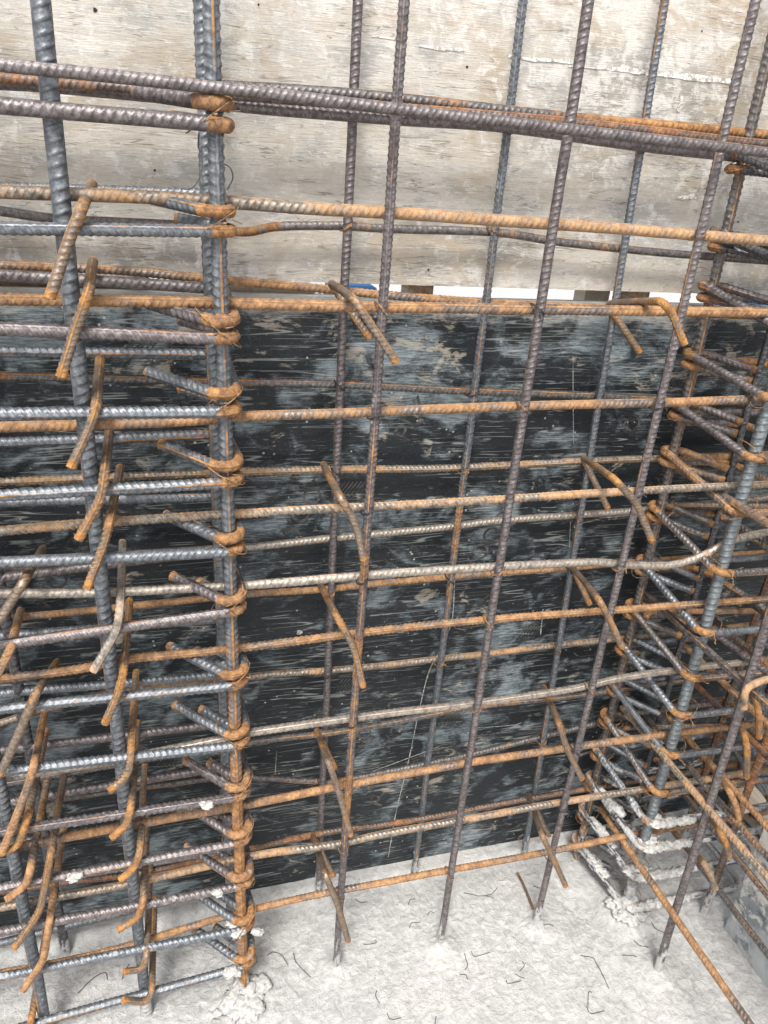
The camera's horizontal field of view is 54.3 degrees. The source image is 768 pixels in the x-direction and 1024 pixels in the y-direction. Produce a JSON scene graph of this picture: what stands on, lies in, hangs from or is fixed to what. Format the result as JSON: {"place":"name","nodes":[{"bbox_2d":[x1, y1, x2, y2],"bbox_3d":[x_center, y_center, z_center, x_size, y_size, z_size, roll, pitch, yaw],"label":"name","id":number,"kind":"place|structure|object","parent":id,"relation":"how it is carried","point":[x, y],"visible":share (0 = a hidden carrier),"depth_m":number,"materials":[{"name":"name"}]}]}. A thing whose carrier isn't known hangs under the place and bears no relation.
{"place":"outdoors","nodes":[
{"label":"outdoors","id":0,"kind":"place"},
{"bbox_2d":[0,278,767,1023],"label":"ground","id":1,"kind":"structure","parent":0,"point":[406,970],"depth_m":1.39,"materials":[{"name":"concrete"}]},
{"bbox_2d":[0,752,49,1017],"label":"vertical rebar","id":2,"kind":"object","parent":1,"relation":"on","point":[15,865],"visible":0.67,"depth_m":1.09,"materials":[{"name":"grey metal"}]},
{"bbox_2d":[0,552,70,956],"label":"vertical rebar","id":3,"kind":"object","parent":1,"relation":"on","point":[14,664],"visible":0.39,"depth_m":1.13,"materials":[{"name":"metal"}]},
{"bbox_2d":[30,0,152,1018],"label":"vertical rebar","id":4,"kind":"object","parent":1,"relation":"on","point":[44,45],"visible":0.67,"depth_m":0.80,"materials":[{"name":"grey metal"}]},
{"bbox_2d":[55,256,97,378],"bbox_3d":[-0.332,-0.218,0.821,0.044,0.096,0.192,-3,26,-15],"label":"cross tie","id":5,"kind":"object","parent":4,"relation":"attached to","point":[77,323],"visible":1,"depth_m":0.75,"materials":[{"name":"brown metal"}]},
{"bbox_2d":[66,354,104,469],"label":"cross tie","id":6,"kind":"object","parent":4,"relation":"attached to","point":[78,450],"visible":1,"depth_m":0.80,"materials":[{"name":"brown metal"}]},
{"bbox_2d":[82,464,123,590],"bbox_3d":[-0.334,0.011,0.932,0.038,0.088,0.195,2,26,-6],"label":"cross tie","id":7,"kind":"object","parent":4,"relation":"attached to","point":[102,547],"visible":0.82,"depth_m":0.86,"materials":[{"name":"brown metal"}]},
{"bbox_2d":[101,597,133,725],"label":"cross tie","id":8,"kind":"object","parent":4,"relation":"attached to","point":[118,689],"visible":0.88,"depth_m":0.95,"materials":[{"name":"brown metal"}]},
{"bbox_2d":[107,669,139,793],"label":"cross tie","id":9,"kind":"object","parent":4,"relation":"attached to","point":[116,784],"visible":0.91,"depth_m":1.01,"materials":[{"name":"brown metal"}]},
{"bbox_2d":[0,883,256,1023],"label":"rebar stirrup","id":10,"kind":"object","parent":1,"relation":"on","point":[241,964],"visible":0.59,"depth_m":1.24,"materials":[{"name":"grey metal"}]},
{"bbox_2d":[192,0,234,927],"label":"vertical rebar","id":11,"kind":"object","parent":1,"relation":"on","point":[211,370],"visible":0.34,"depth_m":0.95,"materials":[{"name":"grey metal"}]},
{"bbox_2d":[181,0,248,989],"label":"vertical rebar","id":12,"kind":"object","parent":1,"relation":"on","point":[211,27],"visible":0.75,"depth_m":0.83,"materials":[{"name":"grey metal"}]},
{"bbox_2d":[0,269,241,347],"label":"rebar stirrup","id":13,"kind":"object","parent":12,"relation":"attached to","point":[203,324],"visible":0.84,"depth_m":0.80,"materials":[{"name":"metal"}]},
{"bbox_2d":[0,345,242,420],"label":"rebar stirrup","id":14,"kind":"object","parent":12,"relation":"attached to","point":[194,389],"visible":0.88,"depth_m":0.83,"materials":[{"name":"grey metal"}]},
{"bbox_2d":[0,181,242,237],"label":"rebar stirrup","id":15,"kind":"object","parent":12,"relation":"attached to","point":[186,225],"visible":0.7,"depth_m":0.74,"materials":[{"name":"grey metal"}]},
{"bbox_2d":[44,179,96,299],"bbox_3d":[-0.326,-0.291,0.786,0.048,0.102,0.192,-3,26,-15],"label":"cross tie","id":16,"kind":"object","parent":15,"relation":"attached to","point":[77,218],"visible":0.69,"depth_m":0.71,"materials":[{"name":"brown metal"}]},
{"bbox_2d":[0,429,244,501],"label":"rebar stirrup","id":17,"kind":"object","parent":12,"relation":"attached to","point":[234,464],"visible":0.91,"depth_m":0.87,"materials":[{"name":"grey metal"}]},
{"bbox_2d":[74,430,113,541],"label":"cross tie","id":18,"kind":"object","parent":17,"relation":"attached to","point":[91,515],"visible":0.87,"depth_m":0.83,"materials":[{"name":"brown metal"}]},
{"bbox_2d":[0,492,246,568],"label":"rebar stirrup","id":19,"kind":"object","parent":12,"relation":"attached to","point":[211,533],"visible":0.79,"depth_m":0.91,"materials":[{"name":"grey metal"}]},
{"bbox_2d":[0,559,247,650],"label":"rebar stirrup","id":20,"kind":"object","parent":12,"relation":"attached to","point":[237,600],"visible":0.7,"depth_m":0.94,"materials":[{"name":"metal"}]},
{"bbox_2d":[0,619,250,714],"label":"rebar stirrup","id":21,"kind":"object","parent":12,"relation":"attached to","point":[214,665],"visible":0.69,"depth_m":0.99,"materials":[{"name":"grey metal"}]},
{"bbox_2d":[0,766,253,892],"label":"rebar stirrup","id":22,"kind":"object","parent":12,"relation":"attached to","point":[242,837],"visible":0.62,"depth_m":1.12,"materials":[{"name":"metal"}]},
{"bbox_2d":[0,723,252,836],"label":"rebar stirrup","id":23,"kind":"object","parent":22,"relation":"on","point":[240,791],"visible":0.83,"depth_m":1.08,"materials":[{"name":"metal"}]},
{"bbox_2d":[0,727,49,856],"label":"cross tie","id":24,"kind":"object","parent":23,"relation":"attached to","point":[24,826],"visible":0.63,"depth_m":1.00,"materials":[{"name":"brown metal"}]},
{"bbox_2d":[205,972,271,1023],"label":"cement lump","id":25,"kind":"object","parent":1,"relation":"on","point":[244,1006],"visible":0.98,"depth_m":1.27,"materials":[{"name":"white concrete"}]},
{"bbox_2d":[314,0,362,900],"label":"vertical rebar","id":26,"kind":"object","parent":1,"relation":"on","point":[356,32],"visible":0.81,"depth_m":1.02,"materials":[{"name":"metal"}]},
{"bbox_2d":[317,584,365,688],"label":"cross tie","id":27,"kind":"object","parent":26,"relation":"attached to","point":[340,622],"visible":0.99,"depth_m":1.01,"materials":[{"name":"brown metal"}]},
{"bbox_2d":[320,461,367,560],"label":"cross tie","id":28,"kind":"object","parent":26,"relation":"attached to","point":[345,506],"visible":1,"depth_m":0.93,"materials":[{"name":"brown metal"}]},
{"bbox_2d":[328,280,399,365],"bbox_3d":[-0.028,-0.234,0.906,0.061,0.084,0.189,-2,26,-13],"label":"cross tie","id":29,"kind":"object","parent":26,"relation":"attached to","point":[340,292],"visible":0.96,"depth_m":0.83,"materials":[{"name":"brown metal"}]},
{"bbox_2d":[0,371,760,407],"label":"horizontal rebar","id":30,"kind":"object","parent":26,"relation":"attached to","point":[143,379],"visible":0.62,"depth_m":1.05,"materials":[{"name":"metal"}]},
{"bbox_2d":[0,206,767,264],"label":"horizontal rebar","id":31,"kind":"object","parent":26,"relation":"attached to","point":[17,213],"visible":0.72,"depth_m":0.98,"materials":[{"name":"metal"}]},
{"bbox_2d":[0,451,767,485],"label":"horizontal rebar","id":32,"kind":"object","parent":26,"relation":"attached to","point":[128,476],"visible":0.68,"depth_m":1.09,"materials":[{"name":"beige metal"}]},
{"bbox_2d":[12,689,764,807],"bbox_3d":[0.125,0.447,1.418,2.238,0.095,0.012,-3,26,-15],"label":"horizontal rebar","id":33,"kind":"object","parent":26,"relation":"attached to","point":[290,779],"visible":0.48,"depth_m":1.39,"materials":[{"name":"metal"}]},
{"bbox_2d":[11,550,767,620],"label":"horizontal rebar","id":34,"kind":"object","parent":26,"relation":"attached to","point":[195,599],"visible":0.61,"depth_m":1.18,"materials":[{"name":"orange metal"}]},
{"bbox_2d":[332,0,409,967],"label":"vertical rebar","id":35,"kind":"object","parent":1,"relation":"on","point":[403,13],"visible":0.91,"depth_m":0.91,"materials":[{"name":"metal"}]},
{"bbox_2d":[0,395,761,432],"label":"horizontal rebar","id":36,"kind":"object","parent":35,"relation":"attached to","point":[101,424],"visible":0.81,"depth_m":0.92,"materials":[{"name":"orange metal"}]},
{"bbox_2d":[680,347,767,407],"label":"rebar stirrup","id":37,"kind":"object","parent":36,"relation":"on","point":[702,364],"visible":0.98,"depth_m":1.12,"materials":[{"name":"metal"}]},
{"bbox_2d":[696,281,767,326],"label":"rebar stirrup","id":38,"kind":"object","parent":37,"relation":"on","point":[737,296],"visible":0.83,"depth_m":1.08,"materials":[{"name":"metal"}]},
{"bbox_2d":[707,226,767,260],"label":"rebar stirrup","id":39,"kind":"object","parent":38,"relation":"on","point":[755,252],"visible":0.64,"depth_m":1.05,"materials":[{"name":"metal"}]},
{"bbox_2d":[724,154,767,177],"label":"rebar stirrup","id":40,"kind":"object","parent":39,"relation":"on","point":[756,166],"visible":0.82,"depth_m":1.01,"materials":[{"name":"metal"}]},
{"bbox_2d":[0,58,767,157],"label":"horizontal rebar","id":41,"kind":"object","parent":40,"relation":"on","point":[57,70],"visible":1,"depth_m":0.73,"materials":[{"name":"metal"}]},
{"bbox_2d":[0,184,767,245],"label":"horizontal rebar","id":42,"kind":"object","parent":35,"relation":"attached to","point":[42,193],"visible":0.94,"depth_m":0.82,"materials":[{"name":"beige metal"}]},
{"bbox_2d":[0,292,767,317],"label":"horizontal rebar","id":43,"kind":"object","parent":35,"relation":"attached to","point":[129,301],"visible":0.89,"depth_m":0.86,"materials":[{"name":"orange metal"}]},
{"bbox_2d":[0,528,767,598],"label":"horizontal rebar","id":44,"kind":"object","parent":35,"relation":"attached to","point":[55,593],"visible":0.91,"depth_m":1.03,"materials":[{"name":"metal"}]},
{"bbox_2d":[89,539,126,673],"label":"cross tie","id":45,"kind":"object","parent":44,"relation":"attached to","point":[103,653],"visible":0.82,"depth_m":0.91,"materials":[{"name":"metal"}]},
{"bbox_2d":[0,480,767,535],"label":"horizontal rebar","id":46,"kind":"object","parent":35,"relation":"attached to","point":[35,527],"visible":0.88,"depth_m":0.97,"materials":[{"name":"beige metal"}]},
{"bbox_2d":[0,719,767,850],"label":"horizontal rebar","id":47,"kind":"object","parent":35,"relation":"attached to","point":[215,810],"visible":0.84,"depth_m":1.20,"materials":[{"name":"orange metal"}]},
{"bbox_2d":[0,766,767,911],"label":"horizontal rebar","id":48,"kind":"object","parent":35,"relation":"attached to","point":[161,876],"visible":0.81,"depth_m":1.25,"materials":[{"name":"beige metal"}]},
{"bbox_2d":[20,827,66,992],"bbox_3d":[-0.511,0.618,1.171,0.053,0.138,0.190,4,25,-1],"label":"cross tie","id":49,"kind":"object","parent":48,"relation":"attached to","point":[32,976],"visible":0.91,"depth_m":1.11,"materials":[{"name":"orange metal"}]},
{"bbox_2d":[0,808,254,936],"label":"rebar stirrup","id":50,"kind":"object","parent":48,"relation":"on","point":[243,880],"visible":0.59,"depth_m":1.15,"materials":[{"name":"metal"}]},
{"bbox_2d":[5,655,767,781],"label":"horizontal rebar","id":51,"kind":"object","parent":35,"relation":"attached to","point":[362,716],"visible":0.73,"depth_m":1.16,"materials":[{"name":"metal"}]},
{"bbox_2d":[0,672,251,776],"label":"rebar stirrup","id":52,"kind":"object","parent":51,"relation":"on","point":[240,735],"visible":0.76,"depth_m":1.05,"materials":[{"name":"grey metal"}]},
{"bbox_2d":[0,712,47,853],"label":"cross tie","id":53,"kind":"object","parent":52,"relation":"attached to","point":[24,793],"visible":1,"depth_m":0.98,"materials":[{"name":"orange metal"}]},
{"bbox_2d":[0,285,767,926],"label":"plywood sheet","id":54,"kind":"object","parent":1,"relation":"on","point":[434,349],"visible":0.61,"depth_m":1.23,"materials":[{"name":"black wood"}]},
{"bbox_2d":[0,0,767,294],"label":"plywood sheet","id":55,"kind":"object","parent":54,"relation":"on","point":[459,49],"visible":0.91,"depth_m":0.96,"materials":[{"name":"beige"}]},
{"bbox_2d":[411,0,527,880],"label":"vertical rebar","id":56,"kind":"object","parent":1,"relation":"on","point":[505,140],"visible":0.85,"depth_m":1.08,"materials":[{"name":"grey metal"}]},
{"bbox_2d":[0,260,751,319],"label":"horizontal rebar","id":57,"kind":"object","parent":56,"relation":"attached to","point":[105,269],"visible":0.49,"depth_m":0.96,"materials":[{"name":"orange metal"}]},
{"bbox_2d":[437,0,594,943],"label":"vertical rebar","id":58,"kind":"object","parent":1,"relation":"on","point":[570,118],"visible":0.99,"depth_m":0.96,"materials":[{"name":"metal"}]},
{"bbox_2d":[0,595,767,683],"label":"horizontal rebar","id":59,"kind":"object","parent":58,"relation":"attached to","point":[155,656],"visible":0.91,"depth_m":1.07,"materials":[{"name":"orange metal"}]},
{"bbox_2d":[0,658,60,776],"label":"cross tie","id":60,"kind":"object","parent":59,"relation":"attached to","point":[28,710],"visible":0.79,"depth_m":0.93,"materials":[{"name":"brown metal"}]},
{"bbox_2d":[521,0,668,860],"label":"vertical rebar","id":61,"kind":"object","parent":1,"relation":"on","point":[647,106],"visible":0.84,"depth_m":1.13,"materials":[{"name":"grey metal"}]},
{"bbox_2d":[0,84,736,161],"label":"horizontal rebar","id":62,"kind":"object","parent":61,"relation":"attached to","point":[317,113],"visible":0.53,"depth_m":0.89,"materials":[{"name":"metal"}]},
{"bbox_2d":[0,85,240,133],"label":"rebar stirrup","id":63,"kind":"object","parent":62,"relation":"on","point":[170,119],"visible":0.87,"depth_m":0.70,"materials":[{"name":"metal"}]},
{"bbox_2d":[187,77,767,138],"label":"horizontal rebar","id":64,"kind":"object","parent":63,"relation":"on","point":[461,103],"visible":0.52,"depth_m":0.91,"materials":[{"name":"metal"}]},
{"bbox_2d":[0,621,761,726],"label":"horizontal rebar","id":65,"kind":"object","parent":61,"relation":"attached to","point":[319,671],"visible":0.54,"depth_m":1.29,"materials":[{"name":"beige metal"}]},
{"bbox_2d":[3,495,767,571],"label":"horizontal rebar","id":66,"kind":"object","parent":61,"relation":"attached to","point":[414,530],"visible":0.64,"depth_m":1.19,"materials":[{"name":"metal"}]},
{"bbox_2d":[570,567,624,649],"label":"cross tie","id":67,"kind":"object","parent":61,"relation":"attached to","point":[582,582],"visible":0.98,"depth_m":1.13,"materials":[{"name":"brown metal"}]},
{"bbox_2d":[581,456,655,542],"bbox_3d":[0.336,-0.029,1.119,0.086,0.127,0.192,1,26,-6],"label":"cross tie","id":68,"kind":"object","parent":61,"relation":"attached to","point":[588,463],"visible":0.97,"depth_m":1.05,"materials":[{"name":"brown metal"}]},
{"bbox_2d":[606,297,687,354],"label":"cross tie","id":69,"kind":"object","parent":61,"relation":"attached to","point":[667,308],"visible":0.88,"depth_m":0.95,"materials":[{"name":"brown metal"}]},
{"bbox_2d":[533,0,761,921],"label":"vertical rebar","id":70,"kind":"object","parent":1,"relation":"on","point":[732,96],"visible":0.92,"depth_m":1.01,"materials":[{"name":"metal"}]},
{"bbox_2d":[0,810,767,971],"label":"horizontal rebar","id":71,"kind":"object","parent":70,"relation":"attached to","point":[185,928],"visible":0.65,"depth_m":1.32,"materials":[{"name":"orange metal"}]},
{"bbox_2d":[0,851,263,981],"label":"rebar stirrup","id":72,"kind":"object","parent":71,"relation":"on","point":[238,927],"visible":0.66,"depth_m":1.20,"materials":[{"name":"grey metal"}]},
{"bbox_2d":[0,759,767,894],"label":"horizontal rebar","id":73,"kind":"object","parent":72,"relation":"on","point":[337,830],"visible":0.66,"depth_m":1.42,"materials":[{"name":"orange metal"}]},
{"bbox_2d":[569,825,741,914],"bbox_3d":[0.575,0.737,1.577,0.330,0.048,0.193,-3,26,-15],"label":"rebar stirrup","id":74,"kind":"object","parent":1,"relation":"on","point":[596,864],"visible":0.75,"depth_m":1.53,"materials":[{"name":"metal"}]},
{"bbox_2d":[575,792,752,883],"bbox_3d":[0.581,0.657,1.538,0.332,0.054,0.193,-3,26,-15],"label":"rebar stirrup","id":75,"kind":"object","parent":74,"relation":"on","point":[598,828],"visible":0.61,"depth_m":1.49,"materials":[{"name":"metal"}]},
{"bbox_2d":[573,33,767,860],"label":"vertical rebar","id":76,"kind":"object","parent":1,"relation":"on","point":[751,125],"visible":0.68,"depth_m":1.15,"materials":[{"name":"metal"}]},
{"bbox_2d":[619,327,767,851],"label":"vertical rebar","id":77,"kind":"object","parent":1,"relation":"on","point":[747,409],"visible":0.47,"depth_m":1.31,"materials":[{"name":"metal"}]},
{"bbox_2d":[623,380,767,899],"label":"vertical rebar","id":78,"kind":"object","parent":1,"relation":"on","point":[757,442],"visible":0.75,"depth_m":1.19,"materials":[{"name":"grey metal"}]},
{"bbox_2d":[583,758,763,862],"bbox_3d":[0.585,0.585,1.504,0.332,0.058,0.193,-3,26,-15],"label":"rebar stirrup","id":79,"kind":"object","parent":78,"relation":"attached to","point":[616,807],"visible":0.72,"depth_m":1.46,"materials":[{"name":"metal"}]},
{"bbox_2d":[590,732,767,830],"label":"rebar stirrup","id":80,"kind":"object","parent":79,"relation":"on","point":[658,821],"visible":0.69,"depth_m":1.45,"materials":[{"name":"grey metal"}]},
{"bbox_2d":[597,698,767,798],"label":"rebar stirrup","id":81,"kind":"object","parent":80,"relation":"on","point":[604,720],"visible":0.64,"depth_m":1.41,"materials":[{"name":"metal"}]},
{"bbox_2d":[605,667,767,765],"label":"rebar stirrup","id":82,"kind":"object","parent":81,"relation":"on","point":[613,690],"visible":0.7,"depth_m":1.37,"materials":[{"name":"grey metal"}]},
{"bbox_2d":[614,634,767,724],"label":"rebar stirrup","id":83,"kind":"object","parent":82,"relation":"on","point":[626,652],"visible":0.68,"depth_m":1.33,"materials":[{"name":"grey metal"}]},
{"bbox_2d":[623,594,767,683],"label":"rebar stirrup","id":84,"kind":"object","parent":83,"relation":"on","point":[648,626],"visible":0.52,"depth_m":1.28,"materials":[{"name":"metal"}]},
{"bbox_2d":[631,553,767,644],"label":"rebar stirrup","id":85,"kind":"object","parent":84,"relation":"on","point":[659,581],"visible":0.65,"depth_m":1.26,"materials":[{"name":"grey metal"}]},
{"bbox_2d":[645,500,767,585],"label":"rebar stirrup","id":86,"kind":"object","parent":85,"relation":"on","point":[677,529],"visible":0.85,"depth_m":1.22,"materials":[{"name":"metal"}]},
{"bbox_2d":[658,445,767,519],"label":"rebar stirrup","id":87,"kind":"object","parent":86,"relation":"on","point":[695,475],"visible":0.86,"depth_m":1.19,"materials":[{"name":"orange metal"}]},
{"bbox_2d":[667,405,767,466],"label":"rebar stirrup","id":88,"kind":"object","parent":87,"relation":"on","point":[693,414],"visible":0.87,"depth_m":1.15,"materials":[{"name":"metal"}]},
{"bbox_2d":[638,708,767,861],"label":"horizontal rebar","id":89,"kind":"object","parent":81,"relation":"on","point":[742,828],"visible":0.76,"depth_m":1.29,"materials":[{"name":"metal"}]},
{"bbox_2d":[654,604,767,971],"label":"vertical rebar","id":90,"kind":"object","parent":1,"relation":"on","point":[750,675],"visible":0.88,"depth_m":1.19,"materials":[{"name":"metal"}]},
{"bbox_2d":[598,806,753,1023],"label":"horizontal rebar","id":91,"kind":"object","parent":90,"relation":"attached to","point":[708,964],"visible":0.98,"depth_m":1.29,"materials":[{"name":"orange metal"}]},
{"bbox_2d":[620,705,767,883],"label":"horizontal rebar","id":92,"kind":"object","parent":90,"relation":"attached to","point":[749,856],"visible":0.88,"depth_m":1.20,"materials":[{"name":"beige metal"}]},
{"bbox_2d":[644,590,767,709],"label":"horizontal rebar","id":93,"kind":"object","parent":90,"relation":"attached to","point":[733,673],"visible":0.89,"depth_m":1.18,"materials":[{"name":"metal"}]},
{"bbox_2d":[681,575,767,837],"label":"vertical rebar","id":94,"kind":"object","parent":1,"relation":"on","point":[754,621],"visible":0.41,"depth_m":1.52,"materials":[{"name":"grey metal"}]},
{"bbox_2d":[700,728,767,915],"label":"vertical rebar","id":95,"kind":"object","parent":1,"relation":"on","point":[723,859],"visible":0.56,"depth_m":1.40,"materials":[{"name":"orange metal"}]},
{"bbox_2d":[724,819,767,987],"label":"plywood sheet","id":96,"kind":"object","parent":1,"relation":"on","point":[751,903],"visible":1,"depth_m":1.41,"materials":[{"name":"grey wood"}]},
{"bbox_2d":[725,684,767,808],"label":"vertical rebar","id":97,"kind":"object","parent":1,"relation":"on","point":[728,801],"visible":0.13,"depth_m":1.62,"materials":[{"name":"orange metal"}]},
{"bbox_2d":[7,678,683,786],"bbox_3d":[0.105,0.377,1.344,2.195,0.061,0.012,-3,26,-15],"label":"horizontal rebar","id":98,"kind":"object","parent":97,"relation":"attached to","point":[339,731],"visible":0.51,"depth_m":1.30,"materials":[{"name":"metal"}]},
{"bbox_2d":[4,779,50,902],"bbox_3d":[-0.510,0.479,1.106,0.039,0.054,0.186,2,25,-5],"label":"cross tie","id":99,"kind":"object","parent":98,"relation":"attached to","point":[24,884],"visible":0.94,"depth_m":1.06,"materials":[{"name":"orange metal"}]},
{"bbox_2d":[11,773,67,950],"bbox_3d":[-0.488,0.514,1.122,0.066,0.175,0.196,6,25,4],"label":"cross tie","id":100,"kind":"object","parent":98,"relation":"attached to","point":[38,911],"visible":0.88,"depth_m":1.06,"materials":[{"name":"brown metal"}]},
{"bbox_2d":[0,72,767,146],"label":"horizontal rebar","id":101,"kind":"object","parent":97,"relation":"attached to","point":[31,80],"visible":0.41,"depth_m":0.91,"materials":[{"name":"grey metal"}]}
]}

